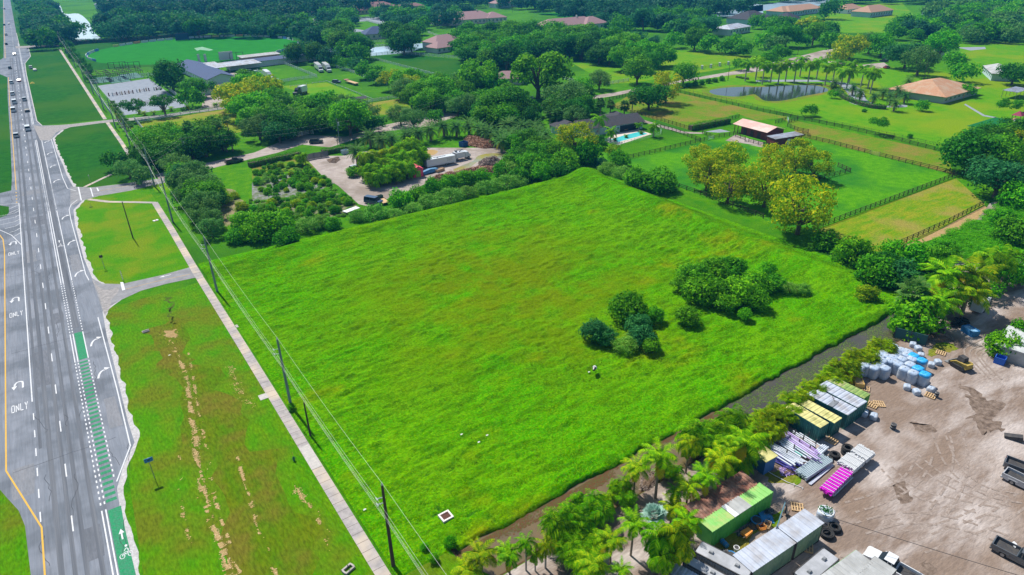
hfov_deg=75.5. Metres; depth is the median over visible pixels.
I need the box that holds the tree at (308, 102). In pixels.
[292,96,315,108]
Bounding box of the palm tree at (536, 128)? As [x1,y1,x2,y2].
[530,123,543,133]
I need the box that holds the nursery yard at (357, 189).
[304,148,505,205]
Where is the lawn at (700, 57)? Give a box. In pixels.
[572,47,753,83]
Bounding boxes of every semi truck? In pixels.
[314,62,323,72]
[322,62,331,72]
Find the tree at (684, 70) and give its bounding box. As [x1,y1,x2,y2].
[671,61,700,82]
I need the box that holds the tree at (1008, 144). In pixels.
[977,132,1023,162]
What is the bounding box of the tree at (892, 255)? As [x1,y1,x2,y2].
[868,250,906,263]
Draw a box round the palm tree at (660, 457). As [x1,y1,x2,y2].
[638,436,678,498]
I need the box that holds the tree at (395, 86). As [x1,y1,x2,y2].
[388,77,412,99]
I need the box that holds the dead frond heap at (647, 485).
[639,468,655,490]
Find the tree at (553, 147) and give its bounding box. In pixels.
[546,140,575,154]
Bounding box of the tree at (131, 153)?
[125,141,158,163]
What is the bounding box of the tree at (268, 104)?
[251,100,288,116]
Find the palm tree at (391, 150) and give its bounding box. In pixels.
[382,146,400,155]
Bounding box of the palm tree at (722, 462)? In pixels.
[704,441,741,485]
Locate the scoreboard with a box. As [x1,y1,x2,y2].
[218,51,233,59]
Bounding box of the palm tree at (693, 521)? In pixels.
[670,506,705,538]
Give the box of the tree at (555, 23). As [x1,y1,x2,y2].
[540,19,566,28]
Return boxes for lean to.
[767,131,803,144]
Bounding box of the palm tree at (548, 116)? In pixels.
[544,107,555,128]
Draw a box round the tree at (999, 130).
[977,124,1019,142]
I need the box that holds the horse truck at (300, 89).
[292,85,307,95]
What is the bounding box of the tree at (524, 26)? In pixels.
[515,22,534,31]
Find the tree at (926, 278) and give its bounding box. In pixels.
[908,272,952,302]
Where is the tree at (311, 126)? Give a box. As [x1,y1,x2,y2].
[297,116,316,133]
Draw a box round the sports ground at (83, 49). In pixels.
[66,31,331,69]
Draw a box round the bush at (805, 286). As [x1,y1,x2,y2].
[793,283,812,293]
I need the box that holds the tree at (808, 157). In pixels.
[795,149,836,176]
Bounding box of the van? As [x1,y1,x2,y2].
[363,195,382,204]
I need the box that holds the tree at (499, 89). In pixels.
[490,85,508,92]
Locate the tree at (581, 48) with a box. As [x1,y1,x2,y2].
[572,37,586,59]
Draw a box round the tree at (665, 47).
[645,41,677,66]
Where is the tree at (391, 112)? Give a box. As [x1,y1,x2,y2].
[385,104,413,125]
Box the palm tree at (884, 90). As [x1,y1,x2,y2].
[877,84,892,99]
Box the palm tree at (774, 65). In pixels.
[765,61,778,82]
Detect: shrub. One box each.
[221,190,233,203]
[231,190,240,198]
[234,201,248,210]
[249,203,257,210]
[251,176,260,184]
[252,168,258,174]
[256,206,267,215]
[262,176,269,181]
[263,187,272,194]
[266,198,277,204]
[267,204,278,211]
[268,192,280,200]
[270,175,280,183]
[271,185,278,192]
[276,162,283,167]
[278,181,286,188]
[280,202,291,208]
[287,161,294,166]
[287,177,296,184]
[290,199,300,206]
[294,171,302,178]
[294,205,304,213]
[295,182,304,190]
[298,201,306,206]
[299,176,309,182]
[299,192,307,199]
[301,208,313,217]
[303,169,312,174]
[303,181,315,189]
[305,190,316,196]
[306,201,316,206]
[307,205,316,213]
[310,177,319,182]
[311,196,320,203]
[317,204,324,212]
[318,178,325,184]
[321,192,330,201]
[325,201,333,206]
[328,191,336,197]
[328,204,339,214]
[331,197,340,204]
[338,192,346,198]
[342,198,353,205]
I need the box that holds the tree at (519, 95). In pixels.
[492,85,536,105]
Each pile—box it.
[921,560,937,574]
[950,317,969,326]
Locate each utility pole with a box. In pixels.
[94,81,103,109]
[105,96,115,127]
[121,118,129,145]
[122,202,133,237]
[143,149,154,186]
[159,175,173,221]
[201,235,217,291]
[273,337,291,402]
[303,402,310,435]
[375,482,394,566]
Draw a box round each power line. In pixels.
[57,35,425,571]
[65,47,421,572]
[72,57,421,574]
[74,54,445,573]
[74,59,424,574]
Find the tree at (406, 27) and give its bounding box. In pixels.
[390,23,421,48]
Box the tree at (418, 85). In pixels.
[406,79,432,99]
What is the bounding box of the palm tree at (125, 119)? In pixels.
[122,118,130,136]
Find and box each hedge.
[71,31,207,44]
[247,150,300,167]
[320,143,353,153]
[688,117,731,130]
[830,86,886,108]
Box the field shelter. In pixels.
[353,96,367,101]
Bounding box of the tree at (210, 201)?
[184,196,220,219]
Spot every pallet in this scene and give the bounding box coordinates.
[791,501,803,511]
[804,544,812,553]
[825,436,839,445]
[859,386,869,391]
[867,400,878,408]
[873,400,885,407]
[924,391,934,399]
[935,349,945,355]
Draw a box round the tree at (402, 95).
[396,88,419,108]
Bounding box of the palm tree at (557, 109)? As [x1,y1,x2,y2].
[551,106,563,121]
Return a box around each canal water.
[458,409,725,574]
[723,312,927,413]
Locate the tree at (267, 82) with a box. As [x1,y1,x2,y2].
[241,74,284,91]
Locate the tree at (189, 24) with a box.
[178,16,213,37]
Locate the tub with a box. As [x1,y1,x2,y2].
[751,515,762,524]
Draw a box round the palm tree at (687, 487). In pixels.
[673,471,703,504]
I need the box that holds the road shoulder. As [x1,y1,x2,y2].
[16,33,139,574]
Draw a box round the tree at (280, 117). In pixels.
[265,110,301,139]
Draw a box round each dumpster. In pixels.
[459,140,467,146]
[993,353,1007,365]
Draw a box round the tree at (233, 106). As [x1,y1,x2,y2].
[224,93,271,113]
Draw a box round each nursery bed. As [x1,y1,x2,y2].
[252,159,313,179]
[252,174,332,200]
[252,193,357,219]
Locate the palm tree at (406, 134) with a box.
[396,126,413,141]
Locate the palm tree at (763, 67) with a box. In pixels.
[758,61,773,83]
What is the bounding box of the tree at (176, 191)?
[171,182,197,202]
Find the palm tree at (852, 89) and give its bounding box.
[847,81,860,94]
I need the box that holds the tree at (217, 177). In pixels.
[195,172,223,185]
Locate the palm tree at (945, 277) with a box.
[918,255,979,298]
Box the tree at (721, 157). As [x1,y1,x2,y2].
[695,150,735,182]
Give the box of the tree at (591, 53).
[583,44,610,63]
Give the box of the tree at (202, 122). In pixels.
[190,114,229,130]
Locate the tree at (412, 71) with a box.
[403,67,423,77]
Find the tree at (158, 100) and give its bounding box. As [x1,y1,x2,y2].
[147,94,175,115]
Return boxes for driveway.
[92,268,201,309]
[756,80,907,106]
[828,61,886,68]
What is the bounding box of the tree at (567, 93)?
[555,87,576,98]
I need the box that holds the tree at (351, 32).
[330,28,359,34]
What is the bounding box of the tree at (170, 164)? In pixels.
[164,161,196,173]
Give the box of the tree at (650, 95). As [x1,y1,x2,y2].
[626,83,669,109]
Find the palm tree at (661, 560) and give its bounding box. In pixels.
[646,549,678,574]
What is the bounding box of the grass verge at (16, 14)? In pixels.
[10,0,56,45]
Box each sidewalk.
[59,49,106,118]
[84,174,111,186]
[88,199,154,202]
[106,122,128,153]
[152,202,390,574]
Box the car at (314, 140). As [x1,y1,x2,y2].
[309,138,322,143]
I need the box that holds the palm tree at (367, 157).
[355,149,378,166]
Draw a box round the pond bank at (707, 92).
[701,83,830,102]
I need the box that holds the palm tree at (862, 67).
[857,64,872,86]
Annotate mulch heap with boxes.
[425,165,493,181]
[463,135,499,148]
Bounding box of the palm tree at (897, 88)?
[891,83,905,97]
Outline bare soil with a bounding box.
[216,188,243,225]
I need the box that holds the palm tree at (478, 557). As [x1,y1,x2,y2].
[462,536,497,574]
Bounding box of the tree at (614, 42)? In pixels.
[602,39,624,59]
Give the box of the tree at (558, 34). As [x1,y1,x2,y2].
[545,31,565,38]
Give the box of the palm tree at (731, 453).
[719,440,742,456]
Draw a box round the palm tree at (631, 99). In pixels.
[627,96,637,112]
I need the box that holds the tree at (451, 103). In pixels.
[444,96,472,115]
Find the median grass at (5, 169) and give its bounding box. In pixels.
[0,74,11,192]
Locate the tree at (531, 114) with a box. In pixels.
[517,106,541,125]
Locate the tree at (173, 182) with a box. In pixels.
[165,167,204,187]
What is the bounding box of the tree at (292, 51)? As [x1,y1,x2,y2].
[283,42,304,63]
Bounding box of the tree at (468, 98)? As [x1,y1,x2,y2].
[454,93,479,116]
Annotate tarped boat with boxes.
[423,167,437,174]
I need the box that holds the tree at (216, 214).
[196,209,223,226]
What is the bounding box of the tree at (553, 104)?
[539,97,568,120]
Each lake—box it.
[59,6,99,40]
[371,43,422,55]
[711,0,829,16]
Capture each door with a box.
[620,123,639,131]
[818,424,827,440]
[832,419,840,435]
[845,410,855,427]
[855,403,865,419]
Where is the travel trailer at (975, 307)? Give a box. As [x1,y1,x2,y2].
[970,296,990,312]
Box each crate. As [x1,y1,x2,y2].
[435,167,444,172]
[756,522,766,530]
[763,520,771,529]
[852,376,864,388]
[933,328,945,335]
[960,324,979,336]
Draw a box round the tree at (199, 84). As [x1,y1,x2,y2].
[175,77,208,93]
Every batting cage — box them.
[85,69,113,83]
[103,69,130,82]
[116,66,143,78]
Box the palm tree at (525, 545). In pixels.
[513,530,538,570]
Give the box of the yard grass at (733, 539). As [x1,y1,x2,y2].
[715,510,783,552]
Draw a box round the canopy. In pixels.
[1001,86,1023,97]
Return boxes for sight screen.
[174,33,188,40]
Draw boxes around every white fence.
[90,81,110,113]
[92,72,151,82]
[137,106,219,121]
[152,75,187,104]
[257,61,316,81]
[312,80,371,99]
[336,65,366,78]
[368,95,398,101]
[369,56,433,73]
[370,51,467,60]
[609,78,628,83]
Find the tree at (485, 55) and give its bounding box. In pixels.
[476,49,501,67]
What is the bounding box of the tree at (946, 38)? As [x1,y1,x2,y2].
[921,29,962,56]
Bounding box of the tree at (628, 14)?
[624,5,650,15]
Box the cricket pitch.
[194,47,211,50]
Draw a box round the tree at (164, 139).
[147,132,191,149]
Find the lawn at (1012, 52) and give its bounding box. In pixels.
[958,41,1023,92]
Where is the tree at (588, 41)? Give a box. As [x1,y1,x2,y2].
[565,34,599,60]
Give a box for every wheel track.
[10,58,41,448]
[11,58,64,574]
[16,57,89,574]
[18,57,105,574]
[35,131,78,327]
[38,273,77,574]
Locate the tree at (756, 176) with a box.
[742,161,795,207]
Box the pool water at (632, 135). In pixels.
[611,132,646,141]
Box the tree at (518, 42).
[496,36,524,65]
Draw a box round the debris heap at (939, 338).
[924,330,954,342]
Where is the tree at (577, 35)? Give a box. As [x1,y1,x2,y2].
[564,33,583,54]
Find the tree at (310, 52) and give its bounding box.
[304,41,325,61]
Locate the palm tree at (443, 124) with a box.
[436,116,452,137]
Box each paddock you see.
[137,109,250,132]
[284,83,367,100]
[369,99,410,115]
[375,54,467,75]
[598,133,950,227]
[614,93,786,128]
[784,118,951,173]
[819,178,984,251]
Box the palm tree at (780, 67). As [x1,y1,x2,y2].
[772,61,790,84]
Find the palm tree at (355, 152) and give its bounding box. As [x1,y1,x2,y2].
[346,140,366,167]
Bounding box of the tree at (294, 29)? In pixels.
[285,18,313,39]
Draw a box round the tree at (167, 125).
[153,120,179,131]
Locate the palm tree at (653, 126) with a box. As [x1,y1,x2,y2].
[647,121,661,136]
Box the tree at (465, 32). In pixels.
[461,29,484,34]
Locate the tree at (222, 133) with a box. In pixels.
[213,127,240,151]
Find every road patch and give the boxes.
[11,463,34,500]
[26,250,36,262]
[30,215,44,225]
[50,311,64,323]
[69,254,82,271]
[84,524,104,560]
[104,396,122,428]
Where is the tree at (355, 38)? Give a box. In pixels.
[343,32,374,54]
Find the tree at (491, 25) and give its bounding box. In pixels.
[481,20,500,31]
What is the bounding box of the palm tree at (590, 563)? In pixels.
[573,542,610,574]
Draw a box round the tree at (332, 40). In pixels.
[324,30,350,54]
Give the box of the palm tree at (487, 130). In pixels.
[478,121,497,138]
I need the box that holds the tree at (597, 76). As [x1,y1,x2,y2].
[588,68,611,89]
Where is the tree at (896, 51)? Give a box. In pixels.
[881,41,932,68]
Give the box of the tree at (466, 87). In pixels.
[455,80,475,93]
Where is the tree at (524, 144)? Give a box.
[520,139,538,151]
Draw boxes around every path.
[201,94,222,108]
[964,104,993,117]
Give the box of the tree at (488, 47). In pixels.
[477,44,504,65]
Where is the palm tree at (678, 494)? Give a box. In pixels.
[665,482,686,504]
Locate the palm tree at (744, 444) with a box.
[724,422,771,462]
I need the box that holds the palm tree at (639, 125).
[634,122,642,130]
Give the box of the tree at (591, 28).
[580,26,601,32]
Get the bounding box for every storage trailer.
[668,563,697,574]
[682,557,725,574]
[694,541,750,574]
[793,548,839,574]
[821,550,872,574]
[857,556,896,574]
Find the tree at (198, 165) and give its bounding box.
[174,160,207,178]
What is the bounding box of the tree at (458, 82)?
[448,77,464,92]
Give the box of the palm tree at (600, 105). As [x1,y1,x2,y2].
[595,97,605,114]
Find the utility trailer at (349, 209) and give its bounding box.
[341,206,359,213]
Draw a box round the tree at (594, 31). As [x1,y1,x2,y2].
[579,30,599,39]
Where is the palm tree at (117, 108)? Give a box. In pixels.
[113,107,121,124]
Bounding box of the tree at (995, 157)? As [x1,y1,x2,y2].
[986,150,1017,163]
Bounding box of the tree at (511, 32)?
[502,27,529,36]
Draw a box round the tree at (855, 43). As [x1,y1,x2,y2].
[831,33,872,58]
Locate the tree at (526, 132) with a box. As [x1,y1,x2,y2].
[513,127,543,142]
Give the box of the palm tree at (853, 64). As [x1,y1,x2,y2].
[844,59,859,82]
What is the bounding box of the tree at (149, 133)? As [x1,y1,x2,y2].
[132,129,168,144]
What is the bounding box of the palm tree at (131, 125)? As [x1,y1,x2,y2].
[125,121,133,128]
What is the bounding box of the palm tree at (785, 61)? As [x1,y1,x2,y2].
[782,59,793,81]
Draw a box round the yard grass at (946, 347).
[928,342,958,356]
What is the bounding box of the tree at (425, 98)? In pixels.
[408,88,443,112]
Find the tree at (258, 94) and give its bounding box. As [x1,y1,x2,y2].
[238,90,273,111]
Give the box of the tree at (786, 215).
[767,173,838,234]
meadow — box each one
[391,1,433,10]
[540,13,585,17]
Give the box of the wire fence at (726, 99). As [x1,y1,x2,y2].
[684,89,941,146]
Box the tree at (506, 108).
[489,102,522,124]
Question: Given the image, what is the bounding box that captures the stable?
[179,59,233,83]
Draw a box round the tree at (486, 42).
[467,40,495,63]
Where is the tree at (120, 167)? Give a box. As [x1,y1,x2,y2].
[111,158,142,178]
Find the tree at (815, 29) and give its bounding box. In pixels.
[802,22,827,44]
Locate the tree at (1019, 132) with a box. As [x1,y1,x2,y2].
[1014,130,1023,140]
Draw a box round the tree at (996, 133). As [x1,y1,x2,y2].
[982,129,1013,139]
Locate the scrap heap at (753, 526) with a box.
[737,508,773,536]
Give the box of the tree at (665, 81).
[653,70,683,102]
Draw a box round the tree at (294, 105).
[286,102,310,113]
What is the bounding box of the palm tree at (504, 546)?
[494,537,518,567]
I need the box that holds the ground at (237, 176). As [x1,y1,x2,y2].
[45,0,1023,574]
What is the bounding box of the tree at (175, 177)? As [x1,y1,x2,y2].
[164,170,182,188]
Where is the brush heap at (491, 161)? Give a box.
[478,155,500,165]
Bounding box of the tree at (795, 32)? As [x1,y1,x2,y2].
[771,23,805,46]
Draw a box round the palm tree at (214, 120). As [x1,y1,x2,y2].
[210,118,222,149]
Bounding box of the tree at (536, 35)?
[525,29,551,56]
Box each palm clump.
[291,152,307,165]
[354,164,370,178]
[360,163,382,179]
[363,171,375,186]
[366,171,383,187]
[373,157,392,165]
[376,164,398,183]
[385,149,408,160]
[387,159,413,179]
[389,168,406,183]
[392,172,404,182]
[394,140,417,150]
[402,136,420,143]
[402,161,417,179]
[404,156,420,165]
[406,149,426,163]
[417,146,427,153]
[421,151,431,166]
[537,503,581,548]
[551,529,586,573]
[557,501,598,537]
[562,539,605,574]
[565,491,585,508]
[569,527,605,553]
[579,488,615,529]
[598,489,617,504]
[609,475,636,495]
[613,490,638,511]
[652,465,676,479]
[665,464,685,484]
[673,417,716,458]
[691,418,730,452]
[709,403,752,439]
[709,449,749,477]
[710,427,764,475]
[736,431,769,461]
[744,414,763,427]
[748,417,773,440]
[750,431,770,449]
[751,407,763,415]
[757,423,784,445]
[759,405,785,425]
[763,419,788,440]
[766,401,786,409]
[777,391,807,406]
[777,413,795,426]
[777,419,789,433]
[780,402,806,422]
[793,386,819,401]
[795,390,811,401]
[798,378,820,388]
[807,384,828,392]
[812,372,831,383]
[819,364,840,373]
[824,371,848,383]
[827,357,853,374]
[833,370,847,380]
[839,354,851,360]
[841,347,864,362]
[841,358,857,370]
[844,374,855,384]
[847,366,864,378]
[851,359,862,372]
[860,346,879,354]
[861,350,881,364]
[863,344,881,352]
[866,336,888,349]
[882,340,898,353]
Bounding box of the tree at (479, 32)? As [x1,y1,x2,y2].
[474,30,492,36]
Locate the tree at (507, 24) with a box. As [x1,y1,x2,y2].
[493,20,524,34]
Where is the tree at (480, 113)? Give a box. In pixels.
[469,105,500,123]
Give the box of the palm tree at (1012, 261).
[982,243,1023,283]
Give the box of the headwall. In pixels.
[341,563,354,574]
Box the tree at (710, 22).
[694,14,722,32]
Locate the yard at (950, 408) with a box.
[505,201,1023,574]
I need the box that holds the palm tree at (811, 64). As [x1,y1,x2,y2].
[803,60,819,82]
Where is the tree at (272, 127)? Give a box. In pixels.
[259,120,297,142]
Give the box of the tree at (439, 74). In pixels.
[425,71,443,77]
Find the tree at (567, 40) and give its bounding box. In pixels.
[555,34,578,58]
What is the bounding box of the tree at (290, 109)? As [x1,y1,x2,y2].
[286,106,299,116]
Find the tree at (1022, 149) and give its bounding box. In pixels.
[1011,140,1023,162]
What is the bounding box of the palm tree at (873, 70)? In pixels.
[862,66,880,88]
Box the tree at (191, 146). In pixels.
[172,132,210,159]
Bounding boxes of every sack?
[816,504,836,524]
[861,409,868,417]
[869,412,877,420]
[903,383,910,390]
[909,341,916,347]
[912,388,921,395]
[914,345,922,351]
[917,352,924,356]
[926,385,935,392]
[927,361,935,368]
[933,358,941,365]
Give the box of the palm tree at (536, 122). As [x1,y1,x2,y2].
[526,118,541,130]
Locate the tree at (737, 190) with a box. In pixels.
[708,164,750,203]
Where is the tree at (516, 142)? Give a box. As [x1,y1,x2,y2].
[508,134,527,148]
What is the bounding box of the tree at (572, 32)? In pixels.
[570,30,590,35]
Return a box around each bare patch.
[163,297,178,323]
[165,329,176,336]
[706,129,729,132]
[959,47,985,49]
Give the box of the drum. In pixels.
[719,538,728,547]
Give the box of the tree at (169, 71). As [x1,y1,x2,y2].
[146,59,187,90]
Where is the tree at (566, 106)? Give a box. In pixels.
[561,101,590,116]
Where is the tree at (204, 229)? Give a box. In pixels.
[195,218,224,237]
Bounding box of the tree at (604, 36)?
[598,34,614,41]
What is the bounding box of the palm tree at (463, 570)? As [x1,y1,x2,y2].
[450,553,483,574]
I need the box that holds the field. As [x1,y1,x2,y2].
[198,167,919,574]
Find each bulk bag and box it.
[862,362,871,376]
[867,364,880,379]
[878,364,891,379]
[880,358,887,364]
[885,357,894,368]
[890,354,898,359]
[891,361,904,374]
[896,365,910,380]
[898,355,908,362]
[902,351,908,356]
[904,361,915,367]
[905,369,918,384]
[907,356,916,362]
[908,352,919,357]
[911,365,924,371]
[916,357,927,369]
[916,370,931,386]
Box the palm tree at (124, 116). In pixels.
[119,114,127,130]
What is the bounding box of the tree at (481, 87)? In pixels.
[470,80,490,91]
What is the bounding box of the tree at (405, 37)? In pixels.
[385,28,418,54]
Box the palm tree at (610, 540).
[594,525,629,570]
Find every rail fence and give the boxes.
[605,93,628,100]
[630,137,708,157]
[634,110,688,127]
[660,124,699,140]
[679,183,763,218]
[680,90,939,150]
[702,130,739,137]
[748,139,768,144]
[787,123,808,135]
[801,133,870,152]
[815,162,850,179]
[817,171,957,228]
[880,153,954,174]
[901,200,984,241]
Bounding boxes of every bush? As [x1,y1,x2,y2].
[223,228,247,244]
[227,209,257,231]
[239,212,275,242]
[260,208,295,237]
[271,225,301,246]
[294,216,321,233]
[311,215,328,229]
[322,216,341,230]
[345,165,358,176]
[347,209,365,221]
[362,202,388,222]
[383,207,404,217]
[387,187,413,209]
[401,201,423,213]
[407,184,427,201]
[416,193,443,208]
[423,175,443,193]
[434,186,465,204]
[440,174,458,188]
[454,170,476,185]
[459,185,478,199]
[470,167,492,184]
[473,180,497,194]
[491,160,510,177]
[492,174,519,190]
[497,161,518,175]
[499,153,515,163]
[503,149,520,158]
[511,175,528,187]
[517,156,542,181]
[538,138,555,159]
[550,147,581,175]
[578,317,607,342]
[591,324,618,346]
[594,156,608,166]
[596,161,617,174]
[605,142,621,153]
[605,289,648,324]
[607,148,631,167]
[610,165,630,178]
[610,333,637,353]
[622,164,650,191]
[624,313,652,331]
[626,324,657,345]
[640,305,665,323]
[641,337,661,351]
[646,165,678,194]
[669,273,692,292]
[673,304,702,327]
[674,261,715,292]
[679,276,721,307]
[697,254,730,281]
[702,276,732,301]
[713,293,741,313]
[715,255,748,279]
[722,275,759,307]
[737,269,775,292]
[737,307,752,319]
[742,289,772,311]
[758,261,778,275]
[766,273,788,291]
[782,281,800,294]
[793,283,812,293]
[810,228,842,253]
[829,233,875,267]
[850,253,899,288]
[853,284,881,301]
[875,238,911,259]
[883,256,923,290]
[883,295,951,341]
[902,238,934,273]
[920,244,961,272]
[930,239,961,258]
[982,328,1023,356]
[988,206,1022,228]
[988,214,1023,246]
[994,178,1023,209]
[1003,317,1023,330]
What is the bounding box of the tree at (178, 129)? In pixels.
[168,123,195,134]
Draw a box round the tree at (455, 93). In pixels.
[444,88,466,108]
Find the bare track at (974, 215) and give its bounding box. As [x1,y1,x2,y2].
[907,206,986,244]
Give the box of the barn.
[733,119,783,140]
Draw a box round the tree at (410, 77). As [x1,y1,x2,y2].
[403,74,419,80]
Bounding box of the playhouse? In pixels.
[1011,111,1023,120]
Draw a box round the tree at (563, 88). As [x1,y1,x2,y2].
[540,79,590,100]
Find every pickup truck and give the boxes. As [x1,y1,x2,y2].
[224,156,243,163]
[862,546,923,574]
[989,535,1023,565]
[1000,467,1023,488]
[1002,455,1023,473]
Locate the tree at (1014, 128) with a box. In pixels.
[1001,120,1023,143]
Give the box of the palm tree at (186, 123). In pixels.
[180,120,192,131]
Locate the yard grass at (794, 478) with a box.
[765,466,801,486]
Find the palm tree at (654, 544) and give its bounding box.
[640,519,675,573]
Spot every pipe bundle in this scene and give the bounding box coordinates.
[767,439,807,464]
[768,440,804,464]
[775,444,806,465]
[775,456,803,471]
[776,437,800,450]
[782,435,817,459]
[784,440,805,455]
[785,431,820,458]
[790,430,822,446]
[795,453,832,480]
[808,464,833,484]
[814,444,828,454]
[819,466,853,496]
[832,476,852,496]
[837,452,864,473]
[850,444,875,462]
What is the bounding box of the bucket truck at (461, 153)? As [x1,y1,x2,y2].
[450,149,470,160]
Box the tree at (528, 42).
[520,38,543,56]
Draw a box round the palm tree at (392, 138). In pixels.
[382,128,400,147]
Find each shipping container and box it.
[697,482,772,545]
[733,527,795,574]
[778,509,823,559]
[786,402,828,441]
[797,400,841,437]
[807,389,856,429]
[820,381,866,420]
[828,378,869,407]
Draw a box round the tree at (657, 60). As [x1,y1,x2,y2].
[637,50,663,69]
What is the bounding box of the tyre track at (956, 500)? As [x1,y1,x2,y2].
[845,330,1023,552]
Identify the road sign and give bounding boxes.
[144,457,154,478]
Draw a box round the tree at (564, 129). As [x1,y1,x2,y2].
[555,121,599,149]
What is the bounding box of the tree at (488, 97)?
[473,88,517,122]
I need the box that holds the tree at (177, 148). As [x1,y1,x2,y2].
[163,142,188,158]
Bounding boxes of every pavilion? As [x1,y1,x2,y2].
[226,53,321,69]
[238,52,279,59]
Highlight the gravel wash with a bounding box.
[93,281,118,313]
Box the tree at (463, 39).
[453,32,480,52]
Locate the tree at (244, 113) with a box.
[235,107,258,124]
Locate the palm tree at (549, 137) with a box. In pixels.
[541,132,555,140]
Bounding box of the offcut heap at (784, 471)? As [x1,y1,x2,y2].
[779,466,797,476]
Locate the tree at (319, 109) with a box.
[313,107,327,129]
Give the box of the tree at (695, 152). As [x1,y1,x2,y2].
[681,143,714,173]
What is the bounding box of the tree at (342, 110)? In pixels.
[328,98,372,136]
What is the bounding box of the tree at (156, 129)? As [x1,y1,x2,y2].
[131,127,169,145]
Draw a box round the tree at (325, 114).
[319,106,351,132]
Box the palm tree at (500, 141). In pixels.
[493,132,510,151]
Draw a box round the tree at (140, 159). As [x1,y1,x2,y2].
[132,142,177,170]
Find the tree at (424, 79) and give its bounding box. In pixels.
[417,75,435,82]
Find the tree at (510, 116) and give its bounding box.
[494,110,520,123]
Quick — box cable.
[824,515,1016,574]
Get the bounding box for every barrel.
[890,422,896,430]
[934,391,939,397]
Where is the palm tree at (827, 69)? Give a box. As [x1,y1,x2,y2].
[819,63,837,85]
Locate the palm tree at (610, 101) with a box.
[606,99,615,111]
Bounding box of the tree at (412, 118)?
[398,107,427,128]
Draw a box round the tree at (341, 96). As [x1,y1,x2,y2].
[335,93,355,101]
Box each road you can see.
[0,0,188,574]
[15,45,59,47]
[33,108,225,139]
[70,178,164,205]
[155,112,459,178]
[359,17,384,23]
[540,48,836,107]
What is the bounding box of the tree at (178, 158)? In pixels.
[155,153,191,173]
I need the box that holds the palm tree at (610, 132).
[604,126,618,141]
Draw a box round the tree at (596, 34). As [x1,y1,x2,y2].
[587,30,604,41]
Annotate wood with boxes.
[92,0,496,17]
[495,0,950,15]
[553,0,676,17]
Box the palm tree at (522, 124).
[513,118,530,131]
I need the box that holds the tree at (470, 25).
[459,20,480,31]
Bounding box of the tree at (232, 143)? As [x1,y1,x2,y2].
[210,131,235,150]
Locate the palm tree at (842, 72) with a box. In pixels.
[835,66,853,88]
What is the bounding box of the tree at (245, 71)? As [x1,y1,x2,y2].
[231,68,255,82]
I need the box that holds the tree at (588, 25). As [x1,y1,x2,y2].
[577,22,597,28]
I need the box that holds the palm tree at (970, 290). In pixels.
[943,273,999,319]
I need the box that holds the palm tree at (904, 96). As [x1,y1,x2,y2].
[898,89,912,103]
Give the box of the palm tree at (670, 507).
[658,490,687,523]
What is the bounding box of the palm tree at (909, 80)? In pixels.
[900,75,917,83]
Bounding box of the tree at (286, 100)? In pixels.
[269,93,302,106]
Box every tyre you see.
[820,527,834,540]
[828,522,841,534]
[829,450,840,459]
[841,443,853,455]
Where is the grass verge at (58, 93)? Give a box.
[25,46,103,124]
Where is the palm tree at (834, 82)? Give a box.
[826,77,842,88]
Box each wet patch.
[889,481,912,503]
[910,422,936,432]
[958,384,1005,434]
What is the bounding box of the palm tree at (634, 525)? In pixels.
[617,504,651,555]
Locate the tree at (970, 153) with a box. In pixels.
[951,147,1000,165]
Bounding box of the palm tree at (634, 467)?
[620,450,651,492]
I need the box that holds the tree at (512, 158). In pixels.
[508,152,529,163]
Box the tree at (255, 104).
[249,103,261,119]
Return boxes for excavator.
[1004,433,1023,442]
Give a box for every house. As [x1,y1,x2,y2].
[357,0,424,14]
[361,26,386,39]
[421,34,456,53]
[431,9,506,25]
[489,0,517,7]
[499,71,522,84]
[539,15,606,28]
[548,111,644,136]
[713,23,750,35]
[726,10,768,24]
[766,3,819,15]
[778,12,800,19]
[833,3,861,13]
[851,4,892,17]
[887,78,980,103]
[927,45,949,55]
[982,63,1010,81]
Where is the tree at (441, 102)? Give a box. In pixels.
[434,94,451,111]
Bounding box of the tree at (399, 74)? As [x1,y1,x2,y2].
[388,70,410,84]
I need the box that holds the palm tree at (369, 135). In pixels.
[358,127,378,147]
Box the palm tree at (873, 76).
[864,70,884,93]
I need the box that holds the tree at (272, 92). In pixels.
[262,85,289,98]
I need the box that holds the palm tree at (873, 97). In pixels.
[866,89,882,103]
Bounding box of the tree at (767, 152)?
[756,142,797,174]
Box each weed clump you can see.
[287,402,295,409]
[420,542,428,550]
[427,551,438,563]
[443,535,457,548]
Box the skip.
[341,149,348,154]
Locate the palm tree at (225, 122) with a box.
[221,115,233,150]
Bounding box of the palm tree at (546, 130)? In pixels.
[536,125,556,138]
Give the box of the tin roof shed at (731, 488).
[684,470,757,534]
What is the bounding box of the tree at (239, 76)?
[230,72,263,85]
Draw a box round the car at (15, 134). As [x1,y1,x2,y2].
[13,132,19,137]
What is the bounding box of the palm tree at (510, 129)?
[499,124,516,136]
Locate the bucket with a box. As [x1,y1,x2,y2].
[733,545,739,551]
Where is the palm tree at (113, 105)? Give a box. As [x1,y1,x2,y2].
[110,103,118,121]
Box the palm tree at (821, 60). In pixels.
[813,56,827,78]
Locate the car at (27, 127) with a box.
[24,124,30,130]
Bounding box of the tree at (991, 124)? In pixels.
[966,120,1020,142]
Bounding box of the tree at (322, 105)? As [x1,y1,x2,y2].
[310,102,328,109]
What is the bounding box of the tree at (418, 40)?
[403,30,422,52]
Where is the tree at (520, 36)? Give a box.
[501,33,527,40]
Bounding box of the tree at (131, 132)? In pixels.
[128,125,156,139]
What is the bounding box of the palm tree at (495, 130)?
[487,125,504,145]
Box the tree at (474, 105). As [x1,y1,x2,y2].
[467,101,488,122]
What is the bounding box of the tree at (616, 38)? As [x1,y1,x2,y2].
[599,35,628,44]
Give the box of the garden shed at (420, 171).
[413,164,422,177]
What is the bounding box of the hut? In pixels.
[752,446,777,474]

